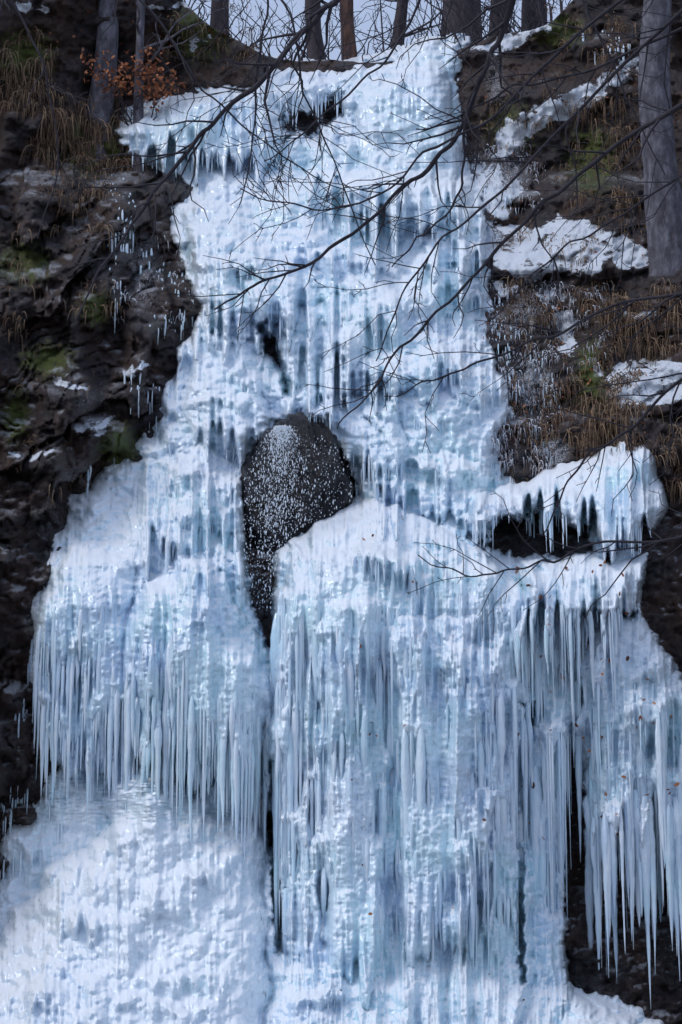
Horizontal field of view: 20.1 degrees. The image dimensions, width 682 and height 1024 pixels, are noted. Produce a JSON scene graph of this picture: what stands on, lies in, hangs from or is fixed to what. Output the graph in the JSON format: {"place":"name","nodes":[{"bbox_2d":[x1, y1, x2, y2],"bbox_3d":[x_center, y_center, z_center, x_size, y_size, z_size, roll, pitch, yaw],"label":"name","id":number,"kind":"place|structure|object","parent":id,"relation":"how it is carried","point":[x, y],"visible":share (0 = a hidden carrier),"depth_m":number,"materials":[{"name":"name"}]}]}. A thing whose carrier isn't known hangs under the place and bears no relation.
{"place":"outdoors","nodes":[
{"label":"outdoors","id":0,"kind":"place"},
{"bbox_2d":[0,0,681,1023],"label":"rock cliff","id":1,"kind":"structure","parent":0,"point":[98,428],"depth_m":28.78,"materials":[{"name":"black stone"}]},
{"bbox_2d":[84,0,118,168],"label":"beech tree","id":2,"kind":"object","parent":1,"relation":"on","point":[109,39],"visible":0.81,"depth_m":33.34,"materials":[{"name":"grey plant"}]},
{"bbox_2d":[85,44,181,125],"bbox_3d":[-3.604,-7.154,33.017,1.726,1.756,0.793,2,-12,-9],"label":"beech sapling","id":3,"kind":"object","parent":1,"relation":"on","point":[122,109],"visible":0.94,"depth_m":32.93,"materials":[{"name":"brown plant"}]},
{"bbox_2d":[131,0,230,171],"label":"beech tree","id":4,"kind":"object","parent":1,"relation":"on","point":[138,116],"visible":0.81,"depth_m":33.07,"materials":[{"name":"grey plant"}]},
{"bbox_2d":[0,0,435,319],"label":"overhanging beech","id":5,"kind":"object","parent":1,"relation":"attached to","point":[306,29],"visible":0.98,"depth_m":20.58,"materials":[{"name":"brown plant"}]},
{"bbox_2d":[210,0,229,35],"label":"beech tree","id":6,"kind":"object","parent":1,"relation":"on","point":[215,21],"visible":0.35,"depth_m":36.08,"materials":[{"name":"grey plant"}]},
{"bbox_2d":[241,411,353,554],"bbox_3d":[-0.652,-0.094,26.847,1.663,2.650,2.155,0,-12,0],"label":"boulder","id":7,"kind":"object","parent":1,"relation":"on","point":[307,429],"visible":0.47,"depth_m":26.05,"materials":[{"name":"grey stone"}]},
{"bbox_2d":[305,0,325,59],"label":"beech tree","id":8,"kind":"object","parent":1,"relation":"on","point":[313,48],"visible":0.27,"depth_m":41.92,"materials":[{"name":"grey plant"}]},
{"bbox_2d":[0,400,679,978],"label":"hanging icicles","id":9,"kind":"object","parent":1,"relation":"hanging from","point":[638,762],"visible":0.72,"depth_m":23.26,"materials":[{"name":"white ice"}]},
{"bbox_2d":[0,33,681,1023],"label":"frozen waterfall","id":10,"kind":"structure","parent":1,"relation":"attached to","point":[144,911],"depth_m":23.84,"materials":[{"name":"white ice"}]},
{"bbox_2d":[243,425,351,610],"bbox_3d":[-0.579,0.049,25.343,1.451,2.599,0.611,0,-12,0],"label":"water spray","id":11,"kind":"object","parent":10,"relation":"on","point":[283,428],"visible":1,"depth_m":25.39,"materials":[{"name":"white liquid"}]},
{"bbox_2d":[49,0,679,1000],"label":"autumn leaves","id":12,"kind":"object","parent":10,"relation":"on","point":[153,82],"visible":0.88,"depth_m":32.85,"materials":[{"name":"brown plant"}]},
{"bbox_2d":[0,28,681,1022],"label":"icicles","id":13,"kind":"object","parent":1,"relation":"hanging from","point":[248,776],"visible":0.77,"depth_m":23.24,"materials":[{"name":"white ice"}]},
{"bbox_2d":[0,2,681,510],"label":"dry grass","id":14,"kind":"structure","parent":1,"relation":"on","point":[90,128],"depth_m":29.69,"materials":[{"name":"brown plant"}]},
{"bbox_2d":[340,0,357,59],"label":"pine tree","id":15,"kind":"object","parent":1,"relation":"on","point":[348,34],"visible":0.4,"depth_m":36.05,"materials":[{"name":"brown plant"}]},
{"bbox_2d":[112,141,613,478],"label":"rimed grass","id":16,"kind":"structure","parent":1,"relation":"on","point":[504,436],"depth_m":28.70,"materials":[{"name":"plant"}]},
{"bbox_2d":[184,0,570,61],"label":"bare brush","id":17,"kind":"object","parent":1,"relation":"on","point":[509,30],"visible":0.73,"depth_m":35.77,"materials":[{"name":"brown plant"}]},
{"bbox_2d":[390,0,407,48],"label":"beech tree","id":18,"kind":"object","parent":1,"relation":"on","point":[399,15],"visible":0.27,"depth_m":39.90,"materials":[{"name":"grey plant"}]},
{"bbox_2d":[139,0,681,637],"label":"overhanging beech","id":19,"kind":"object","parent":1,"relation":"attached to","point":[471,106],"visible":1,"depth_m":20.37,"materials":[{"name":"brown plant"}]},
{"bbox_2d":[440,0,481,41],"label":"beech tree","id":20,"kind":"object","parent":1,"relation":"on","point":[452,22],"visible":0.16,"depth_m":38.01,"materials":[{"name":"grey plant"}]},
{"bbox_2d":[361,0,561,50],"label":"distant trees","id":21,"kind":"object","parent":1,"relation":"on","point":[410,33],"depth_m":55.27,"materials":[{"name":"brown plant"}]},
{"bbox_2d":[489,0,508,36],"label":"beech tree","id":22,"kind":"object","parent":1,"relation":"on","point":[497,20],"visible":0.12,"depth_m":39.32,"materials":[{"name":"grey plant"}]},
{"bbox_2d":[521,0,546,31],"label":"beech tree","id":23,"kind":"object","parent":1,"relation":"on","point":[532,13],"visible":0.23,"depth_m":39.81,"materials":[{"name":"grey plant"}]},
{"bbox_2d":[638,0,681,276],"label":"beech tree","id":24,"kind":"object","parent":1,"relation":"on","point":[664,243],"visible":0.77,"depth_m":29.26,"materials":[{"name":"grey plant"}]},
{"bbox_2d":[183,0,572,59],"label":"sky","id":25,"kind":"structure","parent":0,"point":[299,6],"materials":[{"name":"white"}]}
]}

